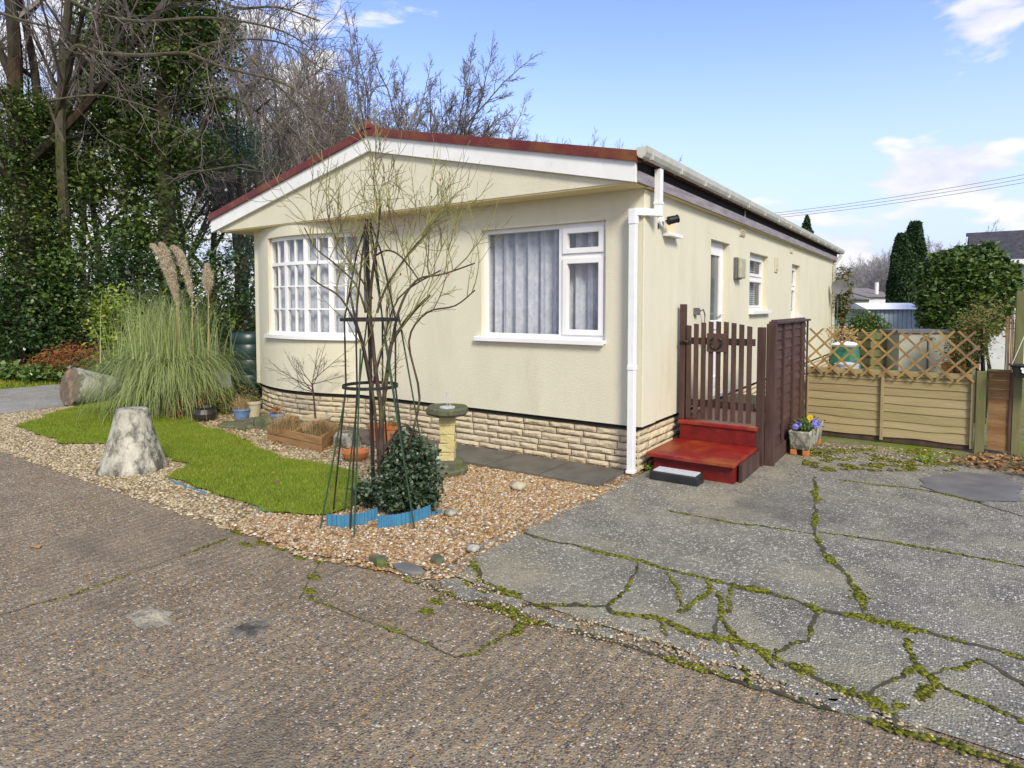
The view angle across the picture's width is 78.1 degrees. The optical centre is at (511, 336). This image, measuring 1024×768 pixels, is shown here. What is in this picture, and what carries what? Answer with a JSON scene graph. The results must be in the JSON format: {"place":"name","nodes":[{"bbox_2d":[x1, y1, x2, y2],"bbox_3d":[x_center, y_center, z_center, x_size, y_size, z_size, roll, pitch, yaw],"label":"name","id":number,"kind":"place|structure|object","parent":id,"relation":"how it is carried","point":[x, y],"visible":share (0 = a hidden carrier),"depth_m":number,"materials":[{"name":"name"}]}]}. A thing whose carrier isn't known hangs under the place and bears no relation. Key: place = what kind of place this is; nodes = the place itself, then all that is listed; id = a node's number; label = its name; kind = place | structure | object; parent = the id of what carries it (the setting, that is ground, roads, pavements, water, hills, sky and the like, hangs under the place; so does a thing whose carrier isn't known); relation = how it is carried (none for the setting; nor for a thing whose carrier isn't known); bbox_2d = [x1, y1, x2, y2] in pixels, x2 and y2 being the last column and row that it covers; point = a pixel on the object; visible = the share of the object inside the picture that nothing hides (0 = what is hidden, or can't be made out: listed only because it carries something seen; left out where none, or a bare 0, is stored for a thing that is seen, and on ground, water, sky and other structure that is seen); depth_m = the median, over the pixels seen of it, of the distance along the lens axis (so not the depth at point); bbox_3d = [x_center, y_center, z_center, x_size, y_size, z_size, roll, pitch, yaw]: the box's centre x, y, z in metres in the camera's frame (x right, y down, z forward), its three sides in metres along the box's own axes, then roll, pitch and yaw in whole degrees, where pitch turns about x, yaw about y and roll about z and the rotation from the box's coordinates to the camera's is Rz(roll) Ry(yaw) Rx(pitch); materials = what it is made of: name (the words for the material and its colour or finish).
{"place":"outdoors","nodes":[
{"label":"outdoors","id":0,"kind":"place"},
{"bbox_2d":[0,353,229,388],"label":"verge","id":1,"kind":"structure","parent":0,"point":[55,382],"depth_m":13.37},
{"bbox_2d":[0,255,97,366],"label":"holly tree","id":2,"kind":"object","parent":1,"relation":"on","point":[18,338],"visible":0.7,"depth_m":14.37,"materials":[{"name":"green plant"}]},
{"bbox_2d":[0,0,117,258],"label":"bare tree","id":3,"kind":"object","parent":1,"relation":"on","point":[39,67],"visible":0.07,"depth_m":19.65,"materials":[{"name":"brown plant"}]},
{"bbox_2d":[0,236,120,359],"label":"holly tree","id":4,"kind":"object","parent":1,"relation":"on","point":[39,287],"visible":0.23,"depth_m":14.93,"materials":[{"name":"green plant"}]},
{"bbox_2d":[13,333,107,380],"bbox_3d":[-9.348,0.455,13.248,2.495,1.028,1.430,2,3,35],"label":"red stemmed shrub","id":5,"kind":"object","parent":1,"relation":"on","point":[70,356],"visible":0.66,"depth_m":13.10,"materials":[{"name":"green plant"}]},
{"bbox_2d":[1,0,120,350],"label":"bare tree","id":6,"kind":"object","parent":1,"relation":"on","point":[96,221],"visible":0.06,"depth_m":20.73,"materials":[{"name":"brown plant"}]},
{"bbox_2d":[0,356,130,382],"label":"verge plants","id":7,"kind":"object","parent":1,"relation":"on","point":[23,373],"visible":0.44,"depth_m":13.08,"materials":[{"name":"green plant"}]},
{"bbox_2d":[17,217,157,364],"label":"laurel tree","id":8,"kind":"object","parent":1,"relation":"on","point":[63,260],"visible":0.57,"depth_m":14.83,"materials":[{"name":"green plant"}]},
{"bbox_2d":[0,0,202,361],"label":"broadleaf tree","id":9,"kind":"object","parent":1,"relation":"on","point":[35,74],"visible":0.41,"depth_m":15.00,"materials":[{"name":"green plant"}]},
{"bbox_2d":[0,0,209,358],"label":"bare tree","id":10,"kind":"object","parent":1,"relation":"on","point":[28,81],"visible":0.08,"depth_m":16.41,"materials":[{"name":"brown plant"}]},
{"bbox_2d":[0,0,238,364],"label":"broadleaf tree","id":11,"kind":"object","parent":1,"relation":"on","point":[18,220],"visible":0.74,"depth_m":14.61,"materials":[{"name":"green plant"}]},
{"bbox_2d":[0,285,255,359],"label":"woodland undergrowth","id":12,"kind":"object","parent":1,"relation":"on","point":[222,320],"visible":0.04,"depth_m":19.29,"materials":[{"name":"green plant"}]},
{"bbox_2d":[68,218,224,360],"bbox_3d":[-8.696,-0.926,14.869,3.411,3.658,3.429,2,3,35],"label":"holly tree","id":13,"kind":"object","parent":1,"relation":"on","point":[114,274],"visible":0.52,"depth_m":14.60,"materials":[{"name":"green plant"}]},
{"bbox_2d":[2,11,294,298],"bbox_3d":[-10.869,-5.647,20.556,7.960,12.635,6.836,0,3,-9],"label":"bare tree","id":14,"kind":"object","parent":1,"relation":"on","point":[201,211],"visible":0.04,"depth_m":19.72,"materials":[{"name":"brown plant"}]},
{"bbox_2d":[49,0,256,317],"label":"ivy clad tree","id":15,"kind":"object","parent":1,"relation":"on","point":[153,180],"visible":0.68,"depth_m":15.41,"materials":[{"name":"green plant"}]},
{"bbox_2d":[45,13,278,348],"bbox_3d":[-10.050,-5.186,18.736,6.481,11.879,3.683,0,3,5],"label":"bare tree","id":16,"kind":"object","parent":1,"relation":"on","point":[206,215],"visible":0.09,"depth_m":18.98,"materials":[{"name":"brown plant"}]},
{"bbox_2d":[43,0,312,316],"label":"bare tree","id":17,"kind":"object","parent":1,"relation":"on","point":[223,234],"visible":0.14,"depth_m":21.41,"materials":[{"name":"brown plant"}]},
{"bbox_2d":[116,229,254,356],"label":"holly tree","id":18,"kind":"object","parent":1,"relation":"on","point":[193,272],"visible":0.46,"depth_m":15.14,"materials":[{"name":"green plant"}]},
{"bbox_2d":[0,0,437,352],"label":"leaning tree","id":19,"kind":"object","parent":1,"relation":"on","point":[60,146],"visible":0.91,"depth_m":13.31,"materials":[{"name":"brown plant"}]},
{"bbox_2d":[153,11,303,270],"bbox_3d":[-9.379,-5.158,20.968,7.311,11.605,6.278,3,4,42],"label":"bare tree","id":20,"kind":"object","parent":1,"relation":"on","point":[256,177],"visible":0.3,"depth_m":19.41,"materials":[{"name":"grey plant"}]},
{"bbox_2d":[188,95,284,328],"bbox_3d":[-7.287,-2.827,16.883,2.551,7.203,2.327,2,3,35],"label":"pine sapling","id":21,"kind":"object","parent":1,"relation":"on","point":[238,145],"visible":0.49,"depth_m":16.71,"materials":[{"name":"green plant"}]},
{"bbox_2d":[174,1,302,327],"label":"bare tree","id":22,"kind":"object","parent":1,"relation":"on","point":[228,200],"visible":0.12,"depth_m":20.78,"materials":[{"name":"brown plant"}]},
{"bbox_2d":[180,0,305,324],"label":"bare tree","id":23,"kind":"object","parent":1,"relation":"on","point":[257,100],"visible":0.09,"depth_m":23.93,"materials":[{"name":"brown plant"}]},
{"bbox_2d":[181,17,333,263],"bbox_3d":[-9.519,-5.958,23.522,6.387,12.964,4.038,-1,3,-20],"label":"bare tree","id":24,"kind":"object","parent":1,"relation":"on","point":[274,65],"visible":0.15,"depth_m":23.91,"materials":[{"name":"brown plant"}]},
{"bbox_2d":[203,40,377,257],"bbox_3d":[-8.351,-6.477,26.527,7.425,13.724,8.646,0,3,5],"label":"bare tree","id":25,"kind":"object","parent":1,"relation":"on","point":[343,56],"visible":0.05,"depth_m":27.80,"materials":[{"name":"brown plant"}]},
{"bbox_2d":[246,5,351,179],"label":"bare tree","id":26,"kind":"object","parent":1,"relation":"on","point":[326,88],"visible":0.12,"depth_m":23.63,"materials":[{"name":"brown plant"}]},
{"bbox_2d":[238,0,360,182],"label":"bare tree","id":27,"kind":"object","parent":1,"relation":"on","point":[339,95],"visible":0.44,"depth_m":20.73,"materials":[{"name":"grey plant"}]},
{"bbox_2d":[258,20,382,154],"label":"bare tree","id":28,"kind":"object","parent":1,"relation":"on","point":[362,91],"visible":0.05,"depth_m":31.07,"materials":[{"name":"brown plant"}]},
{"bbox_2d":[248,3,421,146],"bbox_3d":[-7.617,-7.726,32.024,10.016,15.709,7.178,2,4,41],"label":"bare tree","id":29,"kind":"object","parent":1,"relation":"on","point":[367,108],"visible":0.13,"depth_m":29.97,"materials":[{"name":"brown plant"}]},
{"bbox_2d":[311,6,452,144],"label":"bare tree","id":30,"kind":"object","parent":1,"relation":"on","point":[405,117],"visible":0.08,"depth_m":33.85,"materials":[{"name":"brown plant"}]},
{"bbox_2d":[354,37,516,138],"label":"bare tree","id":31,"kind":"object","parent":1,"relation":"on","point":[394,98],"visible":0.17,"depth_m":35.02,"materials":[{"name":"brown plant"}]},
{"bbox_2d":[369,31,544,139],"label":"bare tree","id":32,"kind":"object","parent":1,"relation":"on","point":[467,120],"visible":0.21,"depth_m":36.26,"materials":[{"name":"grey plant"}]},
{"bbox_2d":[0,368,232,413],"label":"side lane","id":33,"kind":"structure","parent":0,"point":[18,399],"depth_m":11.02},
{"bbox_2d":[59,367,137,405],"bbox_3d":[-6.770,0.797,10.543,0.632,0.639,1.208,2,3,35],"label":"fallen bollard","id":34,"kind":"object","parent":33,"relation":"on","point":[70,376],"visible":0.59,"depth_m":10.12,"materials":[{"name":"concrete"}]},
{"bbox_2d":[78,280,156,378],"bbox_3d":[-7.455,-0.058,12.420,2.244,2.121,1.599,2,3,35],"label":"bush","id":35,"kind":"object","parent":33,"relation":"on","point":[112,305],"visible":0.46,"depth_m":12.38,"materials":[{"name":"green plant"}]},
{"bbox_2d":[13,390,362,515],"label":"lawn","id":36,"kind":"structure","parent":0,"point":[261,478],"depth_m":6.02,"materials":[{"name":"plant"}]},
{"bbox_2d":[41,242,267,423],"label":"pampas grass","id":37,"kind":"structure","parent":36,"relation":"on","point":[173,369],"depth_m":9.08,"materials":[{"name":"plant"}]},
{"bbox_2d":[229,332,263,406],"bbox_3d":[-4.200,0.512,10.097,0.594,1.190,0.591,-1,3,-25],"label":"water butt","id":38,"kind":"object","parent":36,"relation":"on","point":[245,342],"visible":0.54,"depth_m":9.84,"materials":[{"name":"green plastic"}]},
{"bbox_2d":[0,405,643,569],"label":"gravel bed","id":39,"kind":"object","parent":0,"point":[619,479],"visible":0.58,"depth_m":5.52,"materials":[{"name":"gravel"}]},
{"bbox_2d":[0,445,232,528],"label":"stray pale gravel","id":40,"kind":"structure","parent":39,"relation":"on","point":[178,510],"depth_m":5.42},
{"bbox_2d":[96,406,167,476],"bbox_3d":[-3.716,1.008,6.157,0.581,0.625,0.591,2,3,35],"label":"stone bollard","id":41,"kind":"object","parent":39,"relation":"on","point":[133,447],"visible":0.95,"depth_m":6.01,"materials":[{"name":"stone"}]},
{"bbox_2d":[190,382,260,415],"bbox_3d":[-4.221,0.922,9.425,0.926,0.484,1.005,0,3,2],"label":"bush","id":42,"kind":"object","parent":39,"relation":"on","point":[217,401],"visible":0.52,"depth_m":9.32,"materials":[{"name":"green plant"}]},
{"bbox_2d":[0,406,482,524],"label":"pale gravel stones","id":43,"kind":"object","parent":39,"relation":"on","point":[135,480],"visible":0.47,"depth_m":6.55,"materials":[{"name":"gravel"}]},
{"bbox_2d":[262,409,346,452],"bbox_3d":[-2.514,1.046,7.464,1.470,0.376,0.863,2,3,35],"label":"timber planter","id":44,"kind":"object","parent":39,"relation":"on","point":[291,430],"visible":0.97,"depth_m":7.22,"materials":[{"name":"wood"}]},
{"bbox_2d":[343,425,356,429],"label":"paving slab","id":45,"kind":"structure","parent":39,"relation":"on","point":[349,428],"depth_m":8.15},
{"bbox_2d":[264,344,354,424],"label":"potted maple","id":46,"kind":"object","parent":45,"relation":"on","point":[314,416],"visible":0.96,"depth_m":8.04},
{"bbox_2d":[332,219,410,529],"bbox_3d":[-1.068,0.243,4.753,0.479,2.251,0.481,-2,3,-30],"label":"garden obelisk","id":47,"kind":"object","parent":39,"relation":"on","point":[356,319],"visible":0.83,"depth_m":4.72,"materials":[{"name":"metal"}]},
{"bbox_2d":[247,82,512,485],"bbox_3d":[-0.993,-0.320,4.714,1.957,3.096,0.916,0,3,-8],"label":"climbing rose","id":48,"kind":"object","parent":47,"relation":"in","point":[379,437],"visible":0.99,"depth_m":4.71,"materials":[{"name":"plant"}]},
{"bbox_2d":[348,424,448,513],"bbox_3d":[-0.894,1.022,4.902,0.723,0.668,0.696,-1,3,-25],"label":"ivy bush","id":49,"kind":"object","parent":39,"relation":"on","point":[391,492],"visible":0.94,"depth_m":4.75,"materials":[{"name":"green plant"}]},
{"bbox_2d":[383,334,414,528],"bbox_3d":[-0.812,0.681,4.542,0.271,1.398,0.013,1,3,28],"label":"garden cane","id":50,"kind":"object","parent":39,"relation":"on","point":[399,431],"visible":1,"depth_m":4.54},
{"bbox_2d":[377,505,430,527],"bbox_3d":[-0.774,1.325,4.623,0.430,0.101,0.063,-2,3,-36],"label":"lawn edging","id":51,"kind":"object","parent":39,"relation":"on","point":[392,520],"visible":0.94,"depth_m":4.58,"materials":[{"name":"blue plastic"}]},
{"bbox_2d":[234,464,609,567],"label":"gravel stones","id":52,"kind":"object","parent":39,"relation":"on","point":[476,481],"visible":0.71,"depth_m":4.65,"materials":[{"name":"gravel"}]},
{"bbox_2d":[326,508,377,527],"bbox_3d":[-1.156,1.327,4.596,0.367,0.101,0.088,-1,3,-23],"label":"lawn edging","id":53,"kind":"object","parent":52,"relation":"on","point":[343,521],"visible":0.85,"depth_m":4.55,"materials":[{"name":"blue plastic"}]},
{"bbox_2d":[224,485,622,578],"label":"stray gravel","id":54,"kind":"structure","parent":39,"relation":"on","point":[333,559],"depth_m":4.15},
{"bbox_2d":[426,390,467,477],"bbox_3d":[-0.625,0.905,6.042,0.428,0.801,0.406,2,3,35],"label":"birdbath","id":55,"kind":"object","parent":39,"relation":"on","point":[446,414],"visible":0.87,"depth_m":5.96,"materials":[{"name":"stone"}]},
{"bbox_2d":[456,446,517,466],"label":"paving slab","id":56,"kind":"structure","parent":39,"relation":"on","point":[479,456],"depth_m":6.63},
{"bbox_2d":[486,454,567,475],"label":"paving slab","id":57,"kind":"structure","parent":39,"relation":"on","point":[528,464],"depth_m":6.25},
{"bbox_2d":[539,462,624,486],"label":"paving slab","id":58,"kind":"structure","parent":39,"relation":"on","point":[586,474],"depth_m":5.88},
{"bbox_2d":[159,411,643,583],"bbox_3d":[-2.913,1.272,6.807,10.700,0.001,3.600,2,3,35],"label":"gravel margin","id":59,"kind":"object","parent":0,"point":[388,572],"visible":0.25,"depth_m":3.84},
{"bbox_2d":[0,450,1023,767],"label":"road","id":60,"kind":"structure","parent":0,"point":[92,678],"depth_m":2.71,"materials":[{"name":"asphalt"}]},
{"bbox_2d":[125,605,172,628],"bbox_3d":[-1.845,1.431,3.239,0.325,0.022,0.186,2,3,35],"label":"mortar lump","id":61,"kind":"object","parent":60,"relation":"on","point":[148,616],"visible":1,"depth_m":3.22,"materials":[{"name":"concrete"}]},
{"bbox_2d":[229,620,273,639],"bbox_3d":[-1.295,1.438,3.116,0.190,0.019,0.184,0,3,-5],"label":"mortar lump","id":62,"kind":"object","parent":60,"relation":"on","point":[250,630],"visible":1,"depth_m":3.10,"materials":[{"name":"concrete"}]},
{"bbox_2d":[26,529,511,656],"bbox_3d":[-1.327,1.439,3.229,2.523,0.006,1.765,1,3,26],"label":"moss on road","id":63,"kind":"object","parent":60,"relation":"on","point":[313,576],"visible":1,"depth_m":3.51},
{"bbox_2d":[401,568,932,736],"bbox_3d":[0.500,1.438,3.068,2.610,0.008,0.390,2,3,35],"label":"grit","id":64,"kind":"object","parent":60,"relation":"on","point":[900,722],"visible":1,"depth_m":2.94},
{"bbox_2d":[0,0,1023,307],"label":"sky","id":65,"kind":"structure","parent":0,"point":[784,105],"materials":[{"name":"blue"}]},
{"bbox_2d":[185,308,975,471],"bbox_3d":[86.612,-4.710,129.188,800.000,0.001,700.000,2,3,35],"label":"ground","id":66,"kind":"structure","parent":0,"point":[644,469],"depth_m":14.35,"materials":[{"name":"soil"}]},
{"bbox_2d":[171,231,255,368],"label":"holly tree","id":67,"kind":"object","parent":66,"relation":"on","point":[242,293],"visible":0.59,"depth_m":15.65,"materials":[{"name":"green plant"}]},
{"bbox_2d":[208,120,844,474],"bbox_3d":[1.911,-0.925,12.730,6.995,3.805,12.703,2,3,35],"label":"mobile home","id":68,"kind":"object","parent":66,"relation":"on","point":[555,334],"visible":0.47,"depth_m":7.05,"materials":[{"name":"beige"}]},
{"bbox_2d":[264,233,358,340],"bbox_3d":[-2.692,-0.671,8.553,1.906,1.395,0.453,2,3,30],"label":"bow window","id":69,"kind":"structure","parent":68,"relation":"in","point":[302,316],"depth_m":8.51,"materials":[{"name":"white plastic"}]},
{"bbox_2d":[473,221,605,345],"bbox_3d":[0.323,-0.551,6.658,1.768,1.220,0.297,2,3,35],"label":"window","id":70,"kind":"structure","parent":68,"relation":"in","point":[543,284],"depth_m":6.72,"materials":[{"name":"white plastic"}]},
{"bbox_2d":[710,246,729,398],"bbox_3d":[2.582,-0.193,7.998,0.160,1.895,0.790,2,3,35],"label":"door","id":71,"kind":"structure","parent":68,"relation":"in","point":[716,253],"depth_m":8.11,"materials":[{"name":"white plastic"}]},
{"bbox_2d":[749,254,771,313],"bbox_3d":[3.691,-0.800,9.611,0.285,0.900,1.170,2,3,35],"label":"window","id":72,"kind":"structure","parent":68,"relation":"in","point":[754,278],"depth_m":9.92,"materials":[{"name":"white plastic"}]},
{"bbox_2d":[848,282,885,302],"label":"mobile home","id":73,"kind":"object","parent":66,"relation":"on","point":[876,295],"visible":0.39,"depth_m":42.81,"materials":[{"name":"white plastic"}]},
{"bbox_2d":[859,247,890,291],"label":"bare tree","id":74,"kind":"object","parent":66,"relation":"on","point":[873,280],"visible":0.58,"depth_m":59.40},
{"bbox_2d":[884,220,928,304],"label":"cypress tree","id":75,"kind":"object","parent":66,"relation":"on","point":[909,250],"visible":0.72,"depth_m":35.40,"materials":[{"name":"green plant"}]},
{"bbox_2d":[966,230,1023,369],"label":"bungalow","id":76,"kind":"object","parent":66,"relation":"on","point":[1011,243],"visible":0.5,"depth_m":15.84,"materials":[{"name":"tile"}]},
{"bbox_2d":[447,445,1023,758],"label":"driveway","id":77,"kind":"structure","parent":0,"point":[971,599],"depth_m":3.79,"materials":[{"name":"concrete"}]},
{"bbox_2d":[650,466,703,486],"bbox_3d":[1.501,1.272,5.759,0.450,0.097,0.185,2,3,35],"label":"rubber step","id":78,"kind":"object","parent":77,"relation":"on","point":[679,476],"visible":1,"depth_m":5.69,"materials":[{"name":"black plastic"}]},
{"bbox_2d":[440,564,925,728],"bbox_3d":[0.554,1.443,3.082,2.458,0.016,0.330,2,3,33],"label":"concrete rubble","id":79,"kind":"object","parent":77,"relation":"on","point":[840,706],"visible":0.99,"depth_m":2.85,"materials":[{"name":"concrete"}]},
{"bbox_2d":[646,394,764,483],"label":"entrance steps","id":80,"kind":"structure","parent":77,"relation":"on","point":[721,451],"depth_m":6.18,"materials":[{"name":"red paint"}]},
{"bbox_2d":[679,304,686,418],"bbox_3d":[1.820,0.262,6.715,0.060,1.220,0.060,2,3,35],"label":"fence post","id":81,"kind":"object","parent":80,"relation":"on","point":[682,360],"visible":1,"depth_m":6.69,"materials":[{"name":"brown wood"}]},
{"bbox_2d":[680,321,755,423],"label":"picket gate","id":82,"kind":"structure","parent":81,"relation":"attached to","point":[718,342],"depth_m":6.47,"materials":[{"name":"brown wood"}]},
{"bbox_2d":[404,479,1023,767],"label":"moss in cracks","id":83,"kind":"object","parent":77,"relation":"on","point":[923,692],"visible":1,"depth_m":3.09,"materials":[{"name":"plant"}]},
{"bbox_2d":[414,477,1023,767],"bbox_3d":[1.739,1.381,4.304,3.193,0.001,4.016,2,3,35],"label":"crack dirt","id":84,"kind":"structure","parent":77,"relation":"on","point":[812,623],"depth_m":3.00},
{"bbox_2d":[756,327,765,465],"bbox_3d":[2.475,0.599,6.278,0.070,1.390,0.070,2,3,35],"label":"fence post","id":85,"kind":"object","parent":77,"relation":"on","point":[761,377],"visible":0.78,"depth_m":6.25,"materials":[{"name":"brown wood"}]},
{"bbox_2d":[764,317,810,466],"bbox_3d":[3.088,0.527,7.010,0.095,1.462,1.855,2,3,35],"label":"close boarded fence","id":86,"kind":"object","parent":77,"relation":"on","point":[786,349],"visible":0.86,"depth_m":6.65,"materials":[{"name":"brown wood"}]},
{"bbox_2d":[788,413,824,455],"bbox_3d":[3.284,1.041,7.029,0.329,0.409,0.838,2,3,35],"label":"stone trough","id":87,"kind":"object","parent":77,"relation":"on","point":[805,434],"visible":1,"depth_m":6.75,"materials":[{"name":"stone"}]},
{"bbox_2d":[920,472,1022,501],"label":"drive patch","id":88,"kind":"object","parent":77,"relation":"on","point":[979,487],"visible":1,"depth_m":5.55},
{"bbox_2d":[841,303,922,328],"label":"garden shed","id":89,"kind":"structure","parent":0,"point":[899,316],"depth_m":19.98,"materials":[{"name":"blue metal"}]},
{"bbox_2d":[803,369,1023,471],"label":"back dirt","id":90,"kind":"structure","parent":0,"point":[850,442],"depth_m":7.19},
{"bbox_2d":[832,266,857,340],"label":"bush","id":91,"kind":"object","parent":90,"relation":"on","point":[843,312],"visible":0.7,"depth_m":15.42,"materials":[{"name":"green plant"}]},
{"bbox_2d":[830,341,860,368],"bbox_3d":[4.763,0.609,9.041,0.434,1.100,0.293,2,3,35],"label":"green sack","id":92,"kind":"object","parent":90,"relation":"on","point":[841,351],"visible":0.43,"depth_m":8.91,"materials":[{"name":"plastic"}]},
{"bbox_2d":[837,307,892,341],"bbox_3d":[5.987,0.286,10.666,0.859,1.597,0.859,-1,3,-17],"label":"bush","id":93,"kind":"object","parent":90,"relation":"on","point":[872,324],"visible":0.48,"depth_m":10.52,"materials":[{"name":"green plant"}]},
{"bbox_2d":[857,332,886,369],"bbox_3d":[5.676,0.525,9.837,0.411,1.190,0.400,0,3,0],"label":"compost bin","id":94,"kind":"object","parent":90,"relation":"on","point":[877,353],"visible":0.25,"depth_m":9.63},
{"bbox_2d":[796,442,953,466],"bbox_3d":[3.889,1.254,6.770,1.600,0.010,0.924,1,3,20],"label":"loose debris","id":95,"kind":"object","parent":90,"relation":"on","point":[888,454],"visible":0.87,"depth_m":6.74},
{"bbox_2d":[802,448,957,470],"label":"moss patches","id":96,"kind":"object","parent":90,"relation":"on","point":[881,465],"visible":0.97,"depth_m":6.44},
{"bbox_2d":[807,366,975,449],"bbox_3d":[4.317,0.799,7.309,1.690,0.830,0.065,2,3,35],"label":"lap fence","id":97,"kind":"object","parent":90,"relation":"on","point":[903,408],"visible":0.94,"depth_m":7.25,"materials":[{"name":"brown wood"}]},
{"bbox_2d":[808,328,980,382],"bbox_3d":[4.301,0.192,7.230,1.717,0.566,0.015,2,3,35],"label":"trellis","id":98,"kind":"object","parent":97,"relation":"on","point":[901,357],"visible":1,"depth_m":7.18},
{"bbox_2d":[876,329,952,372],"bbox_3d":[6.091,0.510,9.581,0.825,1.245,0.570,0,3,0],"label":"storage cupboard","id":99,"kind":"object","parent":90,"relation":"on","point":[906,345],"visible":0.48,"depth_m":9.32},
{"bbox_2d":[909,240,1023,373],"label":"camellia bush","id":100,"kind":"object","parent":90,"relation":"on","point":[946,284],"visible":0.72,"depth_m":12.90,"materials":[{"name":"green plant"}]},
{"bbox_2d":[925,287,1014,423],"bbox_3d":[6.455,0.245,8.693,1.481,1.873,0.918,-1,3,-27],"label":"bush","id":101,"kind":"object","parent":90,"relation":"on","point":[981,329],"visible":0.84,"depth_m":8.58,"materials":[{"name":"green plant"}]},
{"bbox_2d":[974,371,986,454],"bbox_3d":[5.038,0.819,6.789,0.085,0.900,0.085,2,3,35],"label":"fence post","id":102,"kind":"object","parent":90,"relation":"on","point":[980,405],"visible":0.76,"depth_m":6.75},
{"bbox_2d":[948,451,1023,474],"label":"leaf litter","id":103,"kind":"object","parent":90,"relation":"on","point":[981,459],"visible":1,"depth_m":6.35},
{"bbox_2d":[987,369,1012,453],"bbox_3d":[5.196,0.795,6.733,0.208,0.895,0.050,2,3,35],"label":"short boarded fence","id":104,"kind":"object","parent":90,"relation":"on","point":[1000,436],"visible":1,"depth_m":6.72,"materials":[{"name":"brown wood"}]},
{"bbox_2d":[1002,315,1014,442],"bbox_3d":[5.442,0.511,6.872,0.138,1.508,0.044,2,3,35],"label":"split cane bundle","id":105,"kind":"object","parent":90,"relation":"on","point":[1009,347],"visible":0.27,"depth_m":6.87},
{"bbox_2d":[1010,291,1023,456],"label":"fence post","id":106,"kind":"object","parent":90,"relation":"on","point":[1016,400],"visible":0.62,"depth_m":6.62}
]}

